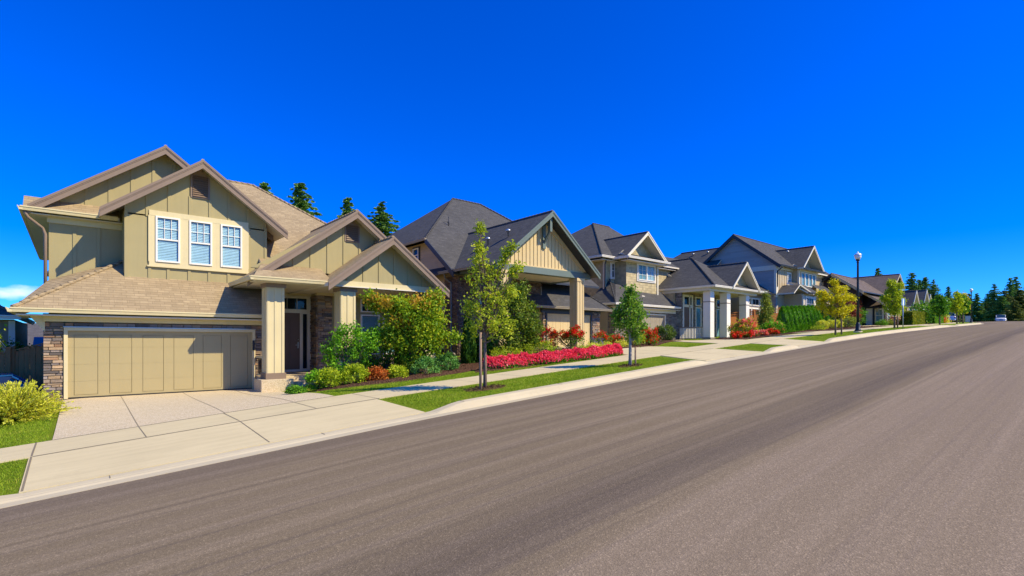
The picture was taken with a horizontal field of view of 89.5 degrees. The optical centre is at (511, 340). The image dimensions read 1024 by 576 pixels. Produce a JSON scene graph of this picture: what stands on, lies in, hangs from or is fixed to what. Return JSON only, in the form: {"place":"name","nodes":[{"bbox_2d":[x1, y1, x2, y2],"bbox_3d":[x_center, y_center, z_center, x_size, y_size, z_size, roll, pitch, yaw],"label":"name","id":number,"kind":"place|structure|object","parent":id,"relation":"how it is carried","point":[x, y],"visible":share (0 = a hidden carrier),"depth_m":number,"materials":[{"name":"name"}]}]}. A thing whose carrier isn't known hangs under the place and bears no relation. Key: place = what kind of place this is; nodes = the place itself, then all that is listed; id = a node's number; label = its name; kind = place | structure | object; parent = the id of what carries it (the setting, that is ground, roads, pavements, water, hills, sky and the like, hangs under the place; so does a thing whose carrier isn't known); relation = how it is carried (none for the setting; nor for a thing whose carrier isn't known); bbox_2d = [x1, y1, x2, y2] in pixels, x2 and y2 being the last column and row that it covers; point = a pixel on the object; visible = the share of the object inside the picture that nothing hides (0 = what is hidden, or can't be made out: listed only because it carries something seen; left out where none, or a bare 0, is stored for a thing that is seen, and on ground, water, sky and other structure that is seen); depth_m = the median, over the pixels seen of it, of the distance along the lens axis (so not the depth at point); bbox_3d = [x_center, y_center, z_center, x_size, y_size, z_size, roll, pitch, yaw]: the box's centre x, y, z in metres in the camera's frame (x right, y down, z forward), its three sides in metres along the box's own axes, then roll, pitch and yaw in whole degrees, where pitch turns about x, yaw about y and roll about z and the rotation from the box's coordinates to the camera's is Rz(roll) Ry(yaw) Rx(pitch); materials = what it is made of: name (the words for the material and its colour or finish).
{"place":"outdoors","nodes":[
{"label":"outdoors","id":0,"kind":"place"},
{"bbox_2d":[52,389,331,439],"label":"driveway","id":1,"kind":"structure","parent":0,"point":[94,415],"depth_m":12.93,"materials":[{"name":"concrete"}]},
{"bbox_2d":[0,322,954,462],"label":"pavement","id":2,"kind":"structure","parent":0,"point":[14,453],"depth_m":11.94,"materials":[{"name":"concrete"}]},
{"bbox_2d":[21,329,851,490],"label":"pavement joints","id":3,"kind":"object","parent":2,"relation":"on","point":[25,477],"visible":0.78,"depth_m":10.14,"materials":[{"name":"grey concrete"}]},
{"bbox_2d":[0,322,974,495],"bbox_3d":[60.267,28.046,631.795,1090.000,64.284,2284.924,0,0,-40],"label":"ground","id":4,"kind":"structure","parent":0,"point":[52,428],"depth_m":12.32,"materials":[{"name":"green plant"}]},
{"bbox_2d":[0,347,10,372],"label":"wooden fence","id":5,"kind":"object","parent":4,"relation":"on","point":[7,355],"visible":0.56,"depth_m":16.59,"materials":[{"name":"grey wood"}]},
{"bbox_2d":[0,305,34,348],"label":"house","id":6,"kind":"structure","parent":4,"relation":"on","point":[16,330],"depth_m":18.37,"materials":[{"name":"blue"}]},
{"bbox_2d":[0,373,42,391],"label":"parked car","id":7,"kind":"object","parent":4,"relation":"on","point":[6,377],"visible":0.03,"depth_m":15.14,"materials":[{"name":"blue paint"}]},
{"bbox_2d":[9,343,44,386],"bbox_3d":[-15.869,1.098,17.026,1.016,2.348,0.150,0,0,-34],"label":"wooden fence","id":8,"kind":"object","parent":4,"relation":"on","point":[27,363],"visible":0.39,"depth_m":17.00,"materials":[{"name":"grey wood"}]},
{"bbox_2d":[25,323,42,345],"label":"house","id":9,"kind":"structure","parent":4,"relation":"on","point":[35,330],"depth_m":33.02,"materials":[{"name":"grey"}]},
{"bbox_2d":[0,379,81,424],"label":"golden shrub","id":10,"kind":"object","parent":4,"relation":"on","point":[16,403],"visible":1,"depth_m":12.04,"materials":[{"name":"yellow plant"}]},
{"bbox_2d":[19,399,424,492],"bbox_3d":[-4.841,1.754,9.613,6.170,0.716,2.040,0,0,-40],"label":"driveway apron","id":11,"kind":"object","parent":4,"relation":"on","point":[63,468],"visible":0.85,"depth_m":8.94,"materials":[{"name":"concrete"}]},
{"bbox_2d":[5,145,449,401],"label":"house","id":12,"kind":"structure","parent":4,"relation":"on","point":[169,271],"depth_m":17.68,"materials":[{"name":"beige"}]},
{"bbox_2d":[64,327,254,398],"bbox_3d":[-11.164,0.670,16.801,5.160,2.100,0.135,0,0,-40],"label":"garage door","id":13,"kind":"structure","parent":12,"relation":"in","point":[140,356],"depth_m":16.56,"materials":[{"name":"wood"}]},
{"bbox_2d":[155,216,179,263],"bbox_3d":[-11.838,-3.460,17.772,0.710,1.560,0.097,0,0,-40],"label":"window","id":14,"kind":"structure","parent":12,"relation":"in","point":[167,229],"depth_m":17.79,"materials":[{"name":"white glass"}]},
{"bbox_2d":[189,220,211,265],"bbox_3d":[-11.091,-3.460,18.406,0.710,1.560,0.097,0,0,-40],"label":"window","id":15,"kind":"structure","parent":12,"relation":"in","point":[200,233],"depth_m":18.42,"materials":[{"name":"white glass"}]},
{"bbox_2d":[221,224,241,268],"bbox_3d":[-10.344,-3.460,19.041,0.710,1.560,0.097,0,0,-40],"label":"window","id":16,"kind":"structure","parent":12,"relation":"in","point":[231,236],"depth_m":19.06,"materials":[{"name":"white glass"}]},
{"bbox_2d":[284,313,299,369],"bbox_3d":[-9.126,0.030,21.043,0.940,2.320,0.090,0,0,-40],"label":"front door","id":17,"kind":"structure","parent":12,"relation":"in","point":[291,320],"depth_m":21.14,"materials":[{"name":"brown wood"}]},
{"bbox_2d":[360,314,379,354],"bbox_3d":[-6.179,-0.250,22.501,0.880,1.740,0.097,0,0,-40],"label":"window","id":18,"kind":"structure","parent":12,"relation":"in","point":[367,321],"depth_m":22.49,"materials":[{"name":"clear glass"}]},
{"bbox_2d":[284,383,307,393],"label":"garden shrub","id":19,"kind":"object","parent":4,"relation":"on","point":[295,389],"visible":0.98,"depth_m":14.88,"materials":[{"name":"green plant"}]},
{"bbox_2d":[287,182,322,215],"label":"conifer tree","id":20,"kind":"object","parent":4,"relation":"on","point":[300,202],"visible":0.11,"depth_m":54.75,"materials":[{"name":"green plant"}]},
{"bbox_2d":[337,197,354,217],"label":"conifer tree","id":21,"kind":"object","parent":4,"relation":"on","point":[347,204],"visible":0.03,"depth_m":61.72,"materials":[{"name":"green plant"}]},
{"bbox_2d":[367,201,399,236],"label":"conifer tree","id":22,"kind":"object","parent":4,"relation":"on","point":[381,222],"visible":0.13,"depth_m":55.58,"materials":[{"name":"green plant"}]},
{"bbox_2d":[315,357,482,391],"bbox_3d":[-3.998,1.145,19.767,8.533,0.790,6.734,0,0,-40],"label":"mulch bed","id":23,"kind":"object","parent":4,"relation":"on","point":[464,367],"visible":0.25,"depth_m":16.61,"materials":[{"name":"brown soil"}]},
{"bbox_2d":[303,369,332,389],"bbox_3d":[-5.935,1.191,15.943,0.864,0.712,0.869,0,0,16],"label":"garden shrub","id":24,"kind":"object","parent":23,"relation":"on","point":[310,377],"visible":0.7,"depth_m":15.79,"materials":[{"name":"green plant"}]},
{"bbox_2d":[314,365,343,387],"bbox_3d":[-5.593,1.107,15.862,1.099,0.768,0.883,0,0,-12],"label":"garden shrub","id":25,"kind":"object","parent":23,"relation":"on","point":[330,374],"visible":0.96,"depth_m":15.68,"materials":[{"name":"green plant"}]},
{"bbox_2d":[318,320,382,376],"bbox_3d":[-5.424,0.330,17.309,2.230,2.170,1.266,0,0,-1],"label":"laurel shrub","id":26,"kind":"object","parent":23,"relation":"on","point":[343,343],"visible":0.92,"depth_m":17.22,"materials":[{"name":"green plant"}]},
{"bbox_2d":[340,363,369,383],"bbox_3d":[-4.929,1.037,16.068,1.049,0.720,0.848,0,0,-21],"label":"garden shrub","id":27,"kind":"object","parent":23,"relation":"on","point":[356,368],"visible":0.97,"depth_m":15.95,"materials":[{"name":"green plant"}]},
{"bbox_2d":[350,320,403,370],"bbox_3d":[-4.601,0.279,18.697,2.637,2.071,1.443,0,0,5],"label":"laurel shrub","id":28,"kind":"object","parent":23,"relation":"on","point":[386,362],"visible":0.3,"depth_m":18.49,"materials":[{"name":"green plant"}]},
{"bbox_2d":[364,365,389,381],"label":"garden shrub","id":29,"kind":"object","parent":23,"relation":"on","point":[376,373],"visible":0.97,"depth_m":16.19,"materials":[{"name":"orange plant"}]},
{"bbox_2d":[385,363,408,377],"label":"garden shrub","id":30,"kind":"object","parent":23,"relation":"on","point":[395,371],"visible":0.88,"depth_m":16.57,"materials":[{"name":"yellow plant"}]},
{"bbox_2d":[357,286,466,373],"bbox_3d":[-3.506,-0.298,17.951,3.167,3.227,2.609,0,0,-40],"label":"bush","id":31,"kind":"object","parent":23,"relation":"on","point":[414,325],"visible":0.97,"depth_m":17.56,"materials":[{"name":"green plant"}]},
{"bbox_2d":[408,355,441,373],"bbox_3d":[-2.874,0.840,17.399,1.114,0.718,1.131,0,0,-40],"label":"garden shrub","id":32,"kind":"object","parent":23,"relation":"on","point":[423,363],"visible":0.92,"depth_m":17.26,"materials":[{"name":"green plant"}]},
{"bbox_2d":[433,351,460,369],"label":"garden shrub","id":33,"kind":"object","parent":23,"relation":"on","point":[444,360],"visible":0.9,"depth_m":18.10,"materials":[{"name":"green plant"}]},
{"bbox_2d":[459,306,478,363],"bbox_3d":[-1.679,-0.149,20.346,0.776,2.489,0.810,0,0,-40],"label":"columnar cedar","id":34,"kind":"object","parent":23,"relation":"on","point":[468,351],"visible":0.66,"depth_m":20.14,"materials":[{"name":"green plant"}]},
{"bbox_2d":[477,321,493,362],"bbox_3d":[-1.047,-0.050,20.506,0.775,2.188,0.812,0,0,-40],"label":"columnar cedar","id":35,"kind":"object","parent":23,"relation":"on","point":[488,348],"visible":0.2,"depth_m":20.24,"materials":[{"name":"green plant"}]},
{"bbox_2d":[479,332,481,388],"bbox_3d":[-0.789,0.673,12.976,0.066,1.762,0.066,0,0,-18],"label":"tree stake","id":36,"kind":"object","parent":4,"relation":"on","point":[480,360],"visible":0.83,"depth_m":12.95,"materials":[{"name":"brown wood"}]},
{"bbox_2d":[463,384,504,391],"bbox_3d":[-0.685,1.203,13.254,1.230,0.135,0.805,0,0,-40],"label":"mulch ring","id":37,"kind":"object","parent":4,"relation":"on","point":[494,387],"visible":0.87,"depth_m":13.08,"materials":[{"name":"brown soil"}]},
{"bbox_2d":[457,219,526,387],"bbox_3d":[-0.521,-0.909,13.297,1.478,4.454,1.318,0,0,-40],"label":"street tree","id":38,"kind":"object","parent":4,"relation":"on","point":[487,314],"visible":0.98,"depth_m":13.21,"materials":[{"name":"green plant"}]},
{"bbox_2d":[388,198,612,355],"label":"house","id":39,"kind":"structure","parent":4,"relation":"on","point":[560,270],"depth_m":26.62,"materials":[{"name":"wood"}]},
{"bbox_2d":[545,312,591,346],"bbox_3d":[3.300,-0.583,29.746,3.830,2.015,0.135,0,0,-40],"label":"garage door","id":40,"kind":"structure","parent":39,"relation":"in","point":[558,321],"depth_m":29.46,"materials":[{"name":"wood"}]},
{"bbox_2d":[475,348,618,372],"bbox_3d":[0.919,0.723,21.654,6.599,0.720,7.394,0,0,-16],"label":"mulch bed","id":41,"kind":"object","parent":4,"relation":"on","point":[492,369],"visible":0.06,"depth_m":18.47,"materials":[{"name":"brown soil"}]},
{"bbox_2d":[490,343,523,356],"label":"garden shrub","id":42,"kind":"object","parent":41,"relation":"on","point":[503,352],"visible":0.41,"depth_m":19.18,"materials":[{"name":"green plant"}]},
{"bbox_2d":[489,278,547,355],"bbox_3d":[0.042,-0.750,20.766,2.841,3.505,1.973,0,0,4],"label":"magnolia tree","id":43,"kind":"object","parent":41,"relation":"on","point":[526,325],"visible":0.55,"depth_m":20.45,"materials":[{"name":"green plant"}]},
{"bbox_2d":[519,339,560,353],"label":"garden shrub","id":44,"kind":"object","parent":41,"relation":"on","point":[549,348],"visible":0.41,"depth_m":20.41,"materials":[{"name":"green plant"}]},
{"bbox_2d":[536,326,559,350],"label":"red bush","id":45,"kind":"object","parent":41,"relation":"on","point":[541,335],"visible":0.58,"depth_m":22.72,"materials":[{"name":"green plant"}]},
{"bbox_2d":[482,343,623,368],"bbox_3d":[1.876,0.598,19.667,6.774,1.018,1.158,0,0,-34],"label":"flower border","id":46,"kind":"object","parent":41,"relation":"on","point":[543,357],"visible":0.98,"depth_m":19.10,"materials":[{"name":"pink plant"}]},
{"bbox_2d":[542,324,586,348],"bbox_3d":[2.383,-0.099,23.260,2.037,1.294,1.064,0,0,12],"label":"red bush","id":47,"kind":"object","parent":41,"relation":"on","point":[574,333],"visible":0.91,"depth_m":23.10,"materials":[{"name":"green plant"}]},
{"bbox_2d":[610,284,651,365],"bbox_3d":[3.891,-0.477,16.804,1.412,2.793,1.072,0,0,0],"label":"street tree","id":48,"kind":"object","parent":4,"relation":"on","point":[632,310],"visible":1,"depth_m":16.74,"materials":[{"name":"green plant"}]},
{"bbox_2d":[622,340,680,347],"bbox_3d":[6.512,0.180,29.799,4.534,0.469,9.702,0,0,35],"label":"mulch bed","id":49,"kind":"object","parent":4,"relation":"on","point":[656,344],"visible":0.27,"depth_m":28.95,"materials":[{"name":"brown soil"}]},
{"bbox_2d":[592,330,609,344],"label":"flower pot plant","id":50,"kind":"object","parent":49,"relation":"on","point":[600,334],"visible":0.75,"depth_m":26.31,"materials":[{"name":"red plant"}]},
{"bbox_2d":[605,333,624,343],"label":"red bush","id":51,"kind":"object","parent":49,"relation":"on","point":[613,338],"visible":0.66,"depth_m":26.42,"materials":[{"name":"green plant"}]},
{"bbox_2d":[640,327,660,344],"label":"red bush","id":52,"kind":"object","parent":49,"relation":"on","point":[651,335],"visible":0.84,"depth_m":27.61,"materials":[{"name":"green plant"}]},
{"bbox_2d":[654,324,677,339],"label":"boxwood shrub","id":53,"kind":"object","parent":49,"relation":"on","point":[663,333],"visible":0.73,"depth_m":30.84,"materials":[{"name":"green plant"}]},
{"bbox_2d":[571,223,765,341],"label":"house","id":54,"kind":"structure","parent":4,"relation":"on","point":[687,298],"depth_m":37.97,"materials":[{"name":"stone"}]},
{"bbox_2d":[637,263,646,281],"bbox_3d":[9.378,-4.885,37.110,1.250,1.330,0.098,0,0,-40],"label":"window","id":55,"kind":"structure","parent":54,"relation":"in","point":[641,268],"depth_m":37.10,"materials":[{"name":"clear glass"}]},
{"bbox_2d":[647,265,655,282],"bbox_3d":[10.159,-4.885,37.774,1.200,1.330,0.098,0,0,-40],"label":"window","id":56,"kind":"structure","parent":54,"relation":"in","point":[651,270],"depth_m":37.86,"materials":[{"name":"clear glass"}]},
{"bbox_2d":[640,314,665,340],"bbox_3d":[9.912,-0.867,36.676,3.380,2.045,0.135,0,0,-40],"label":"garage door","id":57,"kind":"structure","parent":54,"relation":"in","point":[653,320],"depth_m":37.00,"materials":[{"name":"wood"}]},
{"bbox_2d":[684,307,688,326],"bbox_3d":[13.328,-1.315,39.489,0.750,2.470,0.070,0,0,-40],"label":"front door","id":58,"kind":"structure","parent":54,"relation":"in","point":[686,309],"depth_m":39.44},
{"bbox_2d":[695,307,701,326],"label":"window","id":59,"kind":"structure","parent":54,"relation":"in","point":[698,311],"depth_m":40.66,"materials":[{"name":"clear glass"}]},
{"bbox_2d":[716,309,719,336],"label":"window","id":60,"kind":"structure","parent":54,"relation":"in","point":[717,310],"depth_m":42.58,"materials":[{"name":"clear glass"}]},
{"bbox_2d":[662,349,760,360],"bbox_3d":[7.859,0.583,20.403,4.400,0.467,2.040,0,0,-40],"label":"driveway apron","id":61,"kind":"object","parent":4,"relation":"on","point":[708,354],"visible":0.82,"depth_m":20.19,"materials":[{"name":"concrete"}]},
{"bbox_2d":[710,333,797,339],"bbox_3d":[14.414,-0.265,32.454,8.822,0.465,4.396,0,0,-40],"label":"mulch bed","id":62,"kind":"object","parent":4,"relation":"on","point":[759,336],"visible":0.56,"depth_m":30.27,"materials":[{"name":"brown soil"}]},
{"bbox_2d":[727,317,759,334],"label":"rose bush","id":63,"kind":"object","parent":62,"relation":"on","point":[740,325],"visible":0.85,"depth_m":31.10,"materials":[{"name":"red plant"}]},
{"bbox_2d":[756,290,775,328],"bbox_3d":[17.301,-1.830,35.169,1.322,3.160,1.279,0,0,-40],"label":"magnolia tree","id":64,"kind":"object","parent":62,"relation":"on","point":[764,314],"visible":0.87,"depth_m":35.00,"materials":[{"name":"green plant"}]},
{"bbox_2d":[762,320,786,333],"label":"hydrangea bush","id":65,"kind":"object","parent":62,"relation":"on","point":[770,324],"visible":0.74,"depth_m":33.20,"materials":[{"name":"green plant"}]},
{"bbox_2d":[730,307,779,330],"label":"cedar fence","id":66,"kind":"object","parent":4,"relation":"on","point":[754,316],"visible":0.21,"depth_m":43.98,"materials":[{"name":"brown wood"}]},
{"bbox_2d":[674,234,837,316],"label":"house","id":67,"kind":"structure","parent":4,"relation":"on","point":[785,277],"depth_m":47.13,"materials":[{"name":"stone"}]},
{"bbox_2d":[750,339,822,345],"bbox_3d":[13.441,0.133,25.145,3.549,0.427,2.040,0,0,-40],"label":"driveway apron","id":68,"kind":"object","parent":4,"relation":"on","point":[789,342],"visible":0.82,"depth_m":24.98,"materials":[{"name":"concrete"}]},
{"bbox_2d":[814,278,859,334],"bbox_3d":[18.294,-1.912,29.130,2.371,3.373,1.482,0,0,22],"label":"street tree","id":69,"kind":"object","parent":4,"relation":"on","point":[833,309],"visible":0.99,"depth_m":29.05,"materials":[{"name":"yellow plant"}]},
{"bbox_2d":[853,252,862,332],"bbox_3d":[20.995,-2.894,31.353,0.480,5.020,0.473,0,0,-40],"label":"street lamp","id":70,"kind":"object","parent":4,"relation":"on","point":[857,256],"visible":0.95,"depth_m":31.30,"materials":[{"name":"metal"}]},
{"bbox_2d":[819,273,904,324],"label":"house","id":71,"kind":"structure","parent":4,"relation":"on","point":[872,289],"depth_m":54.02,"materials":[{"name":"brown"}]},
{"bbox_2d":[866,308,872,324],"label":"front door","id":72,"kind":"structure","parent":71,"relation":"in","point":[869,317],"depth_m":54.25,"materials":[{"name":"white wood"}]},
{"bbox_2d":[875,308,883,321],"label":"window","id":73,"kind":"structure","parent":71,"relation":"in","point":[879,315],"depth_m":53.59,"materials":[{"name":"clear glass"}]},
{"bbox_2d":[877,278,907,328],"bbox_3d":[27.141,-2.623,36.806,1.632,3.727,1.731,0,0,-40],"label":"street tree","id":74,"kind":"object","parent":4,"relation":"on","point":[892,296],"visible":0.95,"depth_m":36.66,"materials":[{"name":"green plant"}]},
{"bbox_2d":[905,273,921,290],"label":"conifer tree","id":75,"kind":"object","parent":4,"relation":"on","point":[912,285],"visible":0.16,"depth_m":119.69,"materials":[{"name":"green plant"}]},
{"bbox_2d":[900,311,927,324],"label":"golden hedge","id":76,"kind":"object","parent":4,"relation":"on","point":[914,317],"visible":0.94,"depth_m":52.88,"materials":[{"name":"green plant"}]},
{"bbox_2d":[903,289,928,310],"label":"house","id":77,"kind":"structure","parent":4,"relation":"on","point":[914,296],"depth_m":61.59,"materials":[{"name":"stone"}]},
{"bbox_2d":[908,300,935,323],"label":"garden tree","id":78,"kind":"object","parent":4,"relation":"on","point":[921,306],"visible":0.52,"depth_m":57.38,"materials":[{"name":"green plant"}]},
{"bbox_2d":[920,277,931,292],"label":"conifer tree","id":79,"kind":"object","parent":4,"relation":"on","point":[925,282],"visible":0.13,"depth_m":124.72,"materials":[{"name":"green plant"}]},
{"bbox_2d":[928,279,942,313],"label":"conifer tree","id":80,"kind":"object","parent":4,"relation":"on","point":[934,287],"visible":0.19,"depth_m":117.71,"materials":[{"name":"green plant"}]},
{"bbox_2d":[928,294,952,324],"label":"street tree","id":81,"kind":"object","parent":4,"relation":"on","point":[940,305],"visible":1,"depth_m":48.65,"materials":[{"name":"green plant"}]},
{"bbox_2d":[947,289,966,323],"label":"street tree","id":82,"kind":"object","parent":4,"relation":"on","point":[957,301],"visible":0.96,"depth_m":56.56,"materials":[{"name":"green plant"}]},
{"bbox_2d":[957,293,972,322],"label":"street tree","id":83,"kind":"object","parent":4,"relation":"on","point":[968,302],"visible":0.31,"depth_m":63.75,"materials":[{"name":"green plant"}]},
{"bbox_2d":[968,293,987,321],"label":"conifer tree","id":84,"kind":"object","parent":4,"relation":"on","point":[978,315],"visible":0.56,"depth_m":144.52,"materials":[{"name":"green plant"}]},
{"bbox_2d":[982,284,1000,320],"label":"conifer tree","id":85,"kind":"object","parent":4,"relation":"on","point":[992,296],"visible":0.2,"depth_m":149.96,"materials":[{"name":"green plant"}]},
{"bbox_2d":[983,296,1010,321],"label":"conifer tree","id":86,"kind":"object","parent":4,"relation":"on","point":[999,307],"visible":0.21,"depth_m":131.91,"materials":[{"name":"green plant"}]},
{"bbox_2d":[986,290,1020,320],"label":"conifer tree","id":87,"kind":"object","parent":4,"relation":"on","point":[1006,295],"visible":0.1,"depth_m":139.83,"materials":[{"name":"green plant"}]},
{"bbox_2d":[1004,278,1016,301],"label":"conifer tree","id":88,"kind":"object","parent":4,"relation":"on","point":[1009,286],"visible":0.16,"depth_m":164.73,"materials":[{"name":"green plant"}]},
{"bbox_2d":[1001,300,1023,320],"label":"conifer tree","id":89,"kind":"object","parent":4,"relation":"on","point":[1012,314],"visible":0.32,"depth_m":124.50,"materials":[{"name":"green plant"}]},
{"bbox_2d":[1010,290,1023,317],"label":"conifer tree","id":90,"kind":"object","parent":4,"relation":"on","point":[1019,297],"visible":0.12,"depth_m":139.46,"materials":[{"name":"green plant"}]},
{"bbox_2d":[0,321,1023,575],"bbox_3d":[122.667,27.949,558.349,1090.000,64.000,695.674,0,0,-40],"label":"road","id":91,"kind":"structure","parent":0,"point":[892,455],"depth_m":5.57,"materials":[{"name":"grey asphalt"}]},
{"bbox_2d":[0,322,982,508],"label":"kerb","id":92,"kind":"structure","parent":91,"relation":"on","point":[10,500],"depth_m":10.34,"materials":[{"name":"concrete"}]},
{"bbox_2d":[0,0,1023,322],"label":"sky","id":93,"kind":"structure","parent":0,"point":[890,133],"materials":[{"name":"blue"}]},
{"bbox_2d":[534,346,685,354],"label":"driveway","id":94,"kind":"structure","parent":0,"point":[643,349],"depth_m":23.74,"materials":[{"name":"concrete"}]},
{"bbox_2d":[673,339,741,343],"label":"driveway","id":95,"kind":"structure","parent":0,"point":[716,341],"depth_m":28.30,"materials":[{"name":"concrete"}]},
{"bbox_2d":[788,326,884,332],"bbox_3d":[25.761,-0.829,42.664,17.524,1.066,5.308,0,0,-40],"label":"mulch bed","id":96,"kind":"object","parent":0,"point":[828,329],"visible":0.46,"depth_m":39.51,"materials":[{"name":"brown soil"}]},
{"bbox_2d":[775,306,791,332],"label":"columnar cedar","id":97,"kind":"object","parent":96,"relation":"on","point":[783,316],"visible":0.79,"depth_m":38.88,"materials":[{"name":"green plant"}]},
{"bbox_2d":[786,305,795,331],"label":"columnar cedar","id":98,"kind":"object","parent":96,"relation":"on","point":[791,318],"visible":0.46,"depth_m":39.24,"materials":[{"name":"green plant"}]},
{"bbox_2d":[789,305,799,331],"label":"columnar cedar","id":99,"kind":"object","parent":96,"relation":"on","point":[796,321],"visible":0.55,"depth_m":39.65,"materials":[{"name":"green plant"}]},
{"bbox_2d":[794,305,803,330],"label":"columnar cedar","id":100,"kind":"object","parent":96,"relation":"on","point":[799,318],"visible":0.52,"depth_m":40.06,"materials":[{"name":"green plant"}]},
{"bbox_2d":[798,305,807,330],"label":"columnar cedar","id":101,"kind":"object","parent":96,"relation":"on","point":[803,317],"visible":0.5,"depth_m":40.45,"materials":[{"name":"green plant"}]},
{"bbox_2d":[802,305,811,329],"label":"columnar cedar","id":102,"kind":"object","parent":96,"relation":"on","point":[808,319],"visible":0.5,"depth_m":40.83,"materials":[{"name":"green plant"}]},
{"bbox_2d":[834,315,859,326],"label":"garden shrub","id":103,"kind":"object","parent":96,"relation":"on","point":[850,322],"visible":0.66,"depth_m":42.50,"materials":[{"name":"green plant"}]},
{"bbox_2d":[837,301,863,319],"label":"red maple tree","id":104,"kind":"object","parent":96,"relation":"on","point":[852,313],"visible":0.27,"depth_m":44.76,"materials":[{"name":"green plant"}]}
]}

